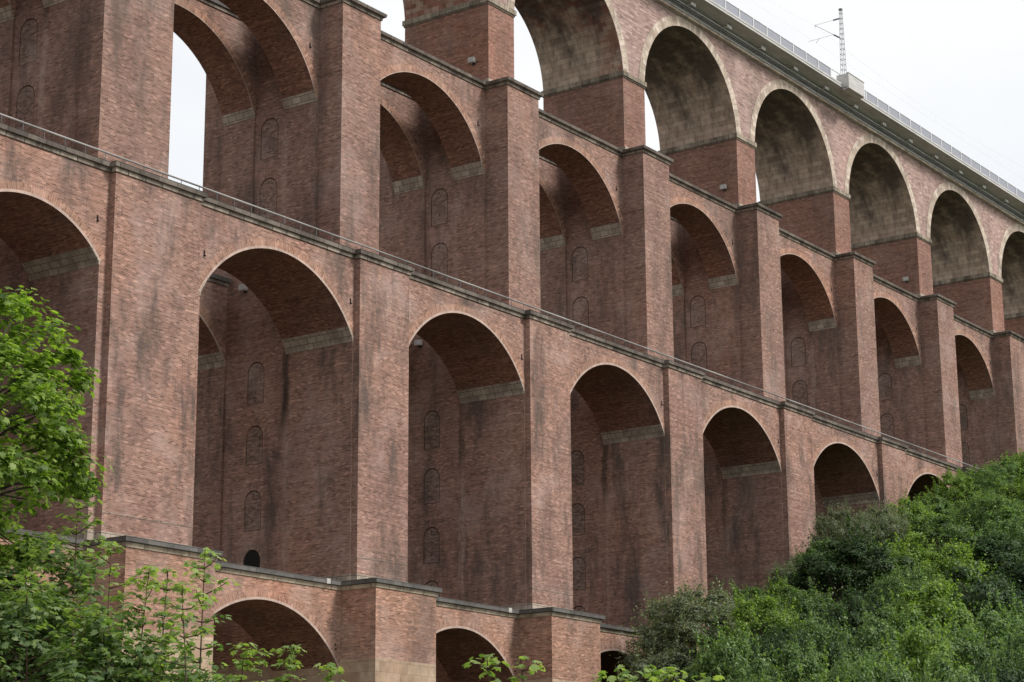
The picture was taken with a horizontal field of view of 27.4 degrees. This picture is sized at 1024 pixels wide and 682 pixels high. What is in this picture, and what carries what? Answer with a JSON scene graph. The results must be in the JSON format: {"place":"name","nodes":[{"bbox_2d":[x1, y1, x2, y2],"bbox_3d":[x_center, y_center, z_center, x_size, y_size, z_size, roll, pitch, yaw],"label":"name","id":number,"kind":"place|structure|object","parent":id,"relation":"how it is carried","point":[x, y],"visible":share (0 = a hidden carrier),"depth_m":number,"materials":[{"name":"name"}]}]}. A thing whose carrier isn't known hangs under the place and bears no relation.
{"place":"outdoors","nodes":[
{"label":"outdoors","id":0,"kind":"place"},
{"bbox_2d":[312,662,344,681],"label":"sapling","id":1,"kind":"object","parent":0,"point":[332,668],"visible":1,"depth_m":23.98,"materials":[{"name":"green plant"}]},
{"bbox_2d":[168,0,1023,201],"label":"sky","id":2,"kind":"structure","parent":0,"point":[962,61],"materials":[{"name":"white"}]},
{"bbox_2d":[709,475,1023,666],"bbox_3d":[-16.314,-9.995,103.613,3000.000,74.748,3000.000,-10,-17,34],"label":"terrain","id":3,"kind":"structure","parent":0,"point":[933,546],"depth_m":144.55,"materials":[{"name":"green plant"}]},
{"bbox_2d":[0,565,91,681],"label":"sapling","id":4,"kind":"object","parent":3,"relation":"on","point":[24,577],"visible":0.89,"depth_m":26.66,"materials":[{"name":"green plant"}]},
{"bbox_2d":[3,549,93,681],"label":"sapling","id":5,"kind":"object","parent":3,"relation":"on","point":[51,567],"visible":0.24,"depth_m":28.87,"materials":[{"name":"green plant"}]},
{"bbox_2d":[0,572,106,681],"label":"maple tree","id":6,"kind":"object","parent":3,"relation":"on","point":[9,634],"visible":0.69,"depth_m":27.11,"materials":[{"name":"green plant"}]},
{"bbox_2d":[0,285,113,579],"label":"maple tree","id":7,"kind":"object","parent":3,"relation":"on","point":[29,391],"visible":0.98,"depth_m":30.52,"materials":[{"name":"green plant"}]},
{"bbox_2d":[0,526,120,680],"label":"maple tree","id":8,"kind":"object","parent":3,"relation":"on","point":[11,573],"visible":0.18,"depth_m":29.42,"materials":[{"name":"green plant"}]},
{"bbox_2d":[39,607,109,681],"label":"sapling","id":9,"kind":"object","parent":3,"relation":"on","point":[82,625],"visible":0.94,"depth_m":26.90,"materials":[{"name":"green plant"}]},
{"bbox_2d":[40,498,117,680],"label":"sapling","id":10,"kind":"object","parent":3,"relation":"on","point":[93,592],"visible":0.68,"depth_m":28.81,"materials":[{"name":"green plant"}]},
{"bbox_2d":[64,608,106,673],"bbox_3d":[-5.584,6.139,27.416,1.815,5.259,2.559,1,-14,-7],"label":"sapling","id":11,"kind":"object","parent":3,"relation":"on","point":[84,663],"visible":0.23,"depth_m":27.64,"materials":[{"name":"green plant"}]},
{"bbox_2d":[66,541,146,681],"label":"sapling","id":12,"kind":"object","parent":3,"relation":"on","point":[112,569],"visible":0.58,"depth_m":27.75,"materials":[{"name":"green plant"}]},
{"bbox_2d":[36,596,178,681],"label":"maple tree","id":13,"kind":"object","parent":3,"relation":"on","point":[113,669],"visible":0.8,"depth_m":26.79,"materials":[{"name":"green plant"}]},
{"bbox_2d":[94,564,173,681],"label":"sapling","id":14,"kind":"object","parent":3,"relation":"on","point":[151,572],"visible":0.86,"depth_m":26.73,"materials":[{"name":"green plant"}]},
{"bbox_2d":[116,633,201,681],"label":"sapling","id":15,"kind":"object","parent":3,"relation":"on","point":[169,638],"visible":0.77,"depth_m":26.48,"materials":[{"name":"green plant"}]},
{"bbox_2d":[135,567,193,678],"bbox_3d":[-4.621,5.745,27.244,1.484,5.625,1.354,-10,-17,34],"label":"sapling","id":16,"kind":"object","parent":3,"relation":"on","point":[161,623],"visible":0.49,"depth_m":27.80,"materials":[{"name":"green plant"}]},
{"bbox_2d":[138,581,227,681],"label":"sapling","id":17,"kind":"object","parent":3,"relation":"on","point":[180,588],"visible":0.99,"depth_m":25.87,"materials":[{"name":"green plant"}]},
{"bbox_2d":[125,657,242,681],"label":"maple tree","id":18,"kind":"object","parent":3,"relation":"on","point":[195,677],"visible":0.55,"depth_m":26.39,"materials":[{"name":"green plant"}]},
{"bbox_2d":[173,547,239,681],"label":"sapling","id":19,"kind":"object","parent":3,"relation":"on","point":[204,555],"visible":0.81,"depth_m":26.77,"materials":[{"name":"green plant"}]},
{"bbox_2d":[225,642,260,681],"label":"sapling","id":20,"kind":"object","parent":3,"relation":"on","point":[240,664],"visible":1,"depth_m":24.95,"materials":[{"name":"green plant"}]},
{"bbox_2d":[239,648,272,681],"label":"sapling","id":21,"kind":"object","parent":3,"relation":"on","point":[261,661],"visible":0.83,"depth_m":25.96,"materials":[{"name":"green plant"}]},
{"bbox_2d":[267,644,306,681],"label":"sapling","id":22,"kind":"object","parent":3,"relation":"on","point":[289,665],"visible":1,"depth_m":24.92,"materials":[{"name":"green plant"}]},
{"bbox_2d":[462,653,509,681],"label":"sapling","id":23,"kind":"object","parent":3,"relation":"on","point":[493,661],"visible":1,"depth_m":15.98,"materials":[{"name":"green plant"}]},
{"bbox_2d":[0,0,1023,681],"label":"railway viaduct","id":24,"kind":"object","parent":3,"relation":"on","point":[596,406],"visible":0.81,"depth_m":127.72,"materials":[{"name":"brick"}]},
{"bbox_2d":[238,284,246,292],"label":"floodlight","id":25,"kind":"object","parent":24,"relation":"attached to","point":[243,287],"visible":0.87,"depth_m":118.11,"materials":[{"name":"metal"}]},
{"bbox_2d":[414,339,421,347],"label":"floodlight","id":26,"kind":"object","parent":24,"relation":"attached to","point":[418,342],"visible":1,"depth_m":130.75,"materials":[{"name":"metal"}]},
{"bbox_2d":[468,56,475,64],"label":"floodlight","id":27,"kind":"object","parent":24,"relation":"attached to","point":[472,60],"visible":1,"depth_m":133.84,"materials":[{"name":"metal"}]},
{"bbox_2d":[720,184,726,190],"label":"floodlight","id":28,"kind":"object","parent":24,"relation":"attached to","point":[723,187],"visible":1,"depth_m":159.12,"materials":[{"name":"metal"}]},
{"bbox_2d":[812,8,846,73],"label":"catenary mast","id":29,"kind":"object","parent":24,"relation":"on","point":[840,18],"visible":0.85,"depth_m":175.78,"materials":[{"name":"metal"}]},
{"bbox_2d":[752,0,1022,170],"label":"overhead wire","id":30,"kind":"object","parent":29,"relation":"attached to","point":[887,81],"visible":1,"depth_m":187.15,"materials":[{"name":"metal"}]},
{"bbox_2d":[903,277,908,282],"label":"floodlight","id":31,"kind":"object","parent":24,"relation":"attached to","point":[905,279],"visible":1,"depth_m":184.39,"materials":[{"name":"metal"}]},
{"bbox_2d":[508,656,545,681],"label":"sapling","id":32,"kind":"object","parent":3,"relation":"on","point":[533,667],"visible":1,"depth_m":15.95,"materials":[{"name":"green plant"}]},
{"bbox_2d":[591,664,650,681],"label":"sapling","id":33,"kind":"object","parent":3,"relation":"on","point":[611,678],"visible":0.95,"depth_m":15.96,"materials":[{"name":"green plant"}]},
{"bbox_2d":[620,664,664,681],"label":"sapling","id":34,"kind":"object","parent":3,"relation":"on","point":[654,672],"visible":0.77,"depth_m":15.93,"materials":[{"name":"green plant"}]},
{"bbox_2d":[615,627,698,681],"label":"willow shrub","id":35,"kind":"object","parent":3,"relation":"on","point":[680,661],"visible":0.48,"depth_m":121.96,"materials":[{"name":"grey plant"}]},
{"bbox_2d":[644,666,695,681],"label":"sapling","id":36,"kind":"object","parent":3,"relation":"on","point":[670,673],"visible":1,"depth_m":14.98,"materials":[{"name":"green plant"}]},
{"bbox_2d":[609,575,764,678],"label":"willow shrub","id":37,"kind":"object","parent":3,"relation":"on","point":[684,611],"visible":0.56,"depth_m":126.54,"materials":[{"name":"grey plant"}]},
{"bbox_2d":[691,673,724,681],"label":"sapling","id":38,"kind":"object","parent":3,"relation":"on","point":[708,678],"visible":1,"depth_m":15.95,"materials":[{"name":"green plant"}]},
{"bbox_2d":[682,616,769,681],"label":"bush","id":39,"kind":"object","parent":3,"relation":"on","point":[725,672],"visible":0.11,"depth_m":116.23,"materials":[{"name":"green plant"}]},
{"bbox_2d":[673,609,783,681],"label":"bush","id":40,"kind":"object","parent":3,"relation":"on","point":[725,651],"visible":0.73,"depth_m":100.83,"materials":[{"name":"green plant"}]},
{"bbox_2d":[702,635,792,681],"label":"bush","id":41,"kind":"object","parent":3,"relation":"on","point":[758,669],"visible":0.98,"depth_m":84.56,"materials":[{"name":"green plant"}]},
{"bbox_2d":[726,578,777,636],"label":"bush","id":42,"kind":"object","parent":3,"relation":"on","point":[747,590],"visible":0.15,"depth_m":135.97,"materials":[{"name":"green plant"}]},
{"bbox_2d":[700,580,807,665],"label":"bush","id":43,"kind":"object","parent":3,"relation":"on","point":[767,605],"visible":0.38,"depth_m":120.18,"materials":[{"name":"green plant"}]},
{"bbox_2d":[743,614,833,681],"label":"bush","id":44,"kind":"object","parent":3,"relation":"on","point":[776,640],"visible":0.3,"depth_m":103.75,"materials":[{"name":"green plant"}]},
{"bbox_2d":[761,568,824,634],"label":"bush","id":45,"kind":"object","parent":3,"relation":"on","point":[780,583],"visible":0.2,"depth_m":136.68,"materials":[{"name":"green plant"}]},
{"bbox_2d":[763,557,826,621],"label":"bush","id":46,"kind":"object","parent":3,"relation":"on","point":[780,571],"visible":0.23,"depth_m":140.18,"materials":[{"name":"green plant"}]},
{"bbox_2d":[759,627,834,681],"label":"bush","id":47,"kind":"object","parent":3,"relation":"on","point":[793,660],"visible":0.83,"depth_m":87.67,"materials":[{"name":"green plant"}]},
{"bbox_2d":[750,573,844,644],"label":"bush","id":48,"kind":"object","parent":3,"relation":"on","point":[816,604],"visible":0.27,"depth_m":123.17,"materials":[{"name":"green plant"}]},
{"bbox_2d":[777,649,850,681],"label":"bush","id":49,"kind":"object","parent":3,"relation":"on","point":[824,667],"visible":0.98,"depth_m":72.48,"materials":[{"name":"green plant"}]},
{"bbox_2d":[780,533,848,603],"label":"bush","id":50,"kind":"object","parent":3,"relation":"on","point":[808,549],"visible":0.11,"depth_m":143.48,"materials":[{"name":"green plant"}]},
{"bbox_2d":[782,594,858,673],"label":"bush","id":51,"kind":"object","parent":3,"relation":"on","point":[822,631],"visible":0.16,"depth_m":107.80,"materials":[{"name":"green plant"}]},
{"bbox_2d":[800,496,883,566],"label":"bush","id":52,"kind":"object","parent":3,"relation":"on","point":[823,523],"visible":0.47,"depth_m":146.70,"materials":[{"name":"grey plant"}]},
{"bbox_2d":[802,616,885,681],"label":"bush","id":53,"kind":"object","parent":3,"relation":"on","point":[834,650],"visible":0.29,"depth_m":91.77,"materials":[{"name":"green plant"}]},
{"bbox_2d":[774,514,922,626],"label":"bush","id":54,"kind":"object","parent":3,"relation":"on","point":[829,562],"visible":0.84,"depth_m":128.45,"materials":[{"name":"green plant"}]},
{"bbox_2d":[803,637,900,681],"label":"bush","id":55,"kind":"object","parent":3,"relation":"on","point":[844,670],"visible":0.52,"depth_m":75.22,"materials":[{"name":"green plant"}]},
{"bbox_2d":[805,570,903,651],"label":"bush","id":56,"kind":"object","parent":3,"relation":"on","point":[851,596],"visible":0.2,"depth_m":112.01,"materials":[{"name":"green plant"}]},
{"bbox_2d":[849,495,912,549],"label":"bush","id":57,"kind":"object","parent":3,"relation":"on","point":[890,523],"visible":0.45,"depth_m":149.28,"materials":[{"name":"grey plant"}]},
{"bbox_2d":[833,587,942,679],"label":"bush","id":58,"kind":"object","parent":3,"relation":"on","point":[876,634],"visible":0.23,"depth_m":95.86,"materials":[{"name":"green plant"}]},
{"bbox_2d":[759,500,1023,665],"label":"undergrowth","id":59,"kind":"object","parent":3,"relation":"on","point":[910,576],"depth_m":139.54,"materials":[{"name":"green plant"}]},
{"bbox_2d":[836,630,948,681],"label":"bush","id":60,"kind":"object","parent":3,"relation":"on","point":[899,674],"visible":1,"depth_m":59.60,"materials":[{"name":"green plant"}]},
{"bbox_2d":[851,521,945,588],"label":"bush","id":61,"kind":"object","parent":3,"relation":"on","point":[914,539],"visible":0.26,"depth_m":135.49,"materials":[{"name":"green plant"}]},
{"bbox_2d":[864,557,953,636],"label":"bush","id":62,"kind":"object","parent":3,"relation":"on","point":[894,584],"visible":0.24,"depth_m":116.32,"materials":[{"name":"green plant"}]},
{"bbox_2d":[885,489,944,543],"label":"bush","id":63,"kind":"object","parent":3,"relation":"on","point":[916,510],"visible":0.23,"depth_m":156.25,"materials":[{"name":"green plant"}]},
{"bbox_2d":[875,606,966,681],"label":"bush","id":64,"kind":"object","parent":3,"relation":"on","point":[912,642],"visible":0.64,"depth_m":78.89,"materials":[{"name":"green plant"}]},
{"bbox_2d":[864,568,991,671],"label":"bush","id":65,"kind":"object","parent":3,"relation":"on","point":[933,603],"visible":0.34,"depth_m":100.21,"materials":[{"name":"green plant"}]},
{"bbox_2d":[897,484,959,545],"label":"bush","id":66,"kind":"object","parent":3,"relation":"on","point":[939,504],"visible":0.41,"depth_m":159.68,"materials":[{"name":"green plant"}]},
{"bbox_2d":[879,504,981,581],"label":"bush","id":67,"kind":"object","parent":3,"relation":"on","point":[941,522],"visible":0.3,"depth_m":141.87,"materials":[{"name":"green plant"}]},
{"bbox_2d":[908,533,997,612],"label":"bush","id":68,"kind":"object","parent":3,"relation":"on","point":[946,556],"visible":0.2,"depth_m":121.97,"materials":[{"name":"green plant"}]},
{"bbox_2d":[917,463,990,518],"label":"bush","id":69,"kind":"object","parent":3,"relation":"on","point":[956,489],"visible":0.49,"depth_m":163.24,"materials":[{"name":"green plant"}]},
{"bbox_2d":[913,630,995,681],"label":"bush","id":70,"kind":"object","parent":3,"relation":"on","point":[944,669],"visible":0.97,"depth_m":62.66,"materials":[{"name":"green plant"}]},
{"bbox_2d":[909,584,1022,681],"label":"bush","id":71,"kind":"object","parent":3,"relation":"on","point":[970,645],"visible":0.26,"depth_m":82.81,"materials":[{"name":"green plant"}]},
{"bbox_2d":[919,547,1023,639],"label":"bush","id":72,"kind":"object","parent":3,"relation":"on","point":[978,586],"visible":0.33,"depth_m":104.66,"materials":[{"name":"green plant"}]},
{"bbox_2d":[924,513,1023,613],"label":"bush","id":73,"kind":"object","parent":3,"relation":"on","point":[993,549],"visible":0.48,"depth_m":126.44,"materials":[{"name":"green plant"}]},
{"bbox_2d":[943,464,1013,505],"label":"bush","id":74,"kind":"object","parent":3,"relation":"on","point":[988,484],"visible":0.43,"depth_m":167.68,"materials":[{"name":"green plant"}]},
{"bbox_2d":[944,487,1023,542],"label":"bush","id":75,"kind":"object","parent":3,"relation":"on","point":[982,505],"visible":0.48,"depth_m":148.00,"materials":[{"name":"green plant"}]},
{"bbox_2d":[958,633,1023,681],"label":"bush","id":76,"kind":"object","parent":3,"relation":"on","point":[1007,676],"visible":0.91,"depth_m":65.60,"materials":[{"name":"green plant"}]},
{"bbox_2d":[960,621,1023,681],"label":"bush","id":77,"kind":"object","parent":3,"relation":"on","point":[1017,642],"visible":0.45,"depth_m":68.28,"materials":[{"name":"green plant"}]},
{"bbox_2d":[962,582,1023,675],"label":"bush","id":78,"kind":"object","parent":3,"relation":"on","point":[1007,619],"visible":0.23,"depth_m":87.85,"materials":[{"name":"green plant"}]},
{"bbox_2d":[962,455,1023,497],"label":"bush","id":79,"kind":"object","parent":3,"relation":"on","point":[1008,468],"visible":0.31,"depth_m":171.67,"materials":[{"name":"green plant"}]},
{"bbox_2d":[969,534,1023,624],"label":"bush","id":80,"kind":"object","parent":3,"relation":"on","point":[1016,569],"visible":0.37,"depth_m":110.45,"materials":[{"name":"green plant"}]},
{"bbox_2d":[969,493,1023,560],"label":"bush","id":81,"kind":"object","parent":3,"relation":"on","point":[1006,512],"visible":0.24,"depth_m":133.60,"materials":[{"name":"green plant"}]},
{"bbox_2d":[981,465,1023,521],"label":"bush","id":82,"kind":"object","parent":3,"relation":"on","point":[1013,490],"visible":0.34,"depth_m":155.45,"materials":[{"name":"green plant"}]},
{"bbox_2d":[991,446,1023,480],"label":"bush","id":83,"kind":"object","parent":3,"relation":"on","point":[1020,460],"visible":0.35,"depth_m":176.56,"materials":[{"name":"green plant"}]}
]}

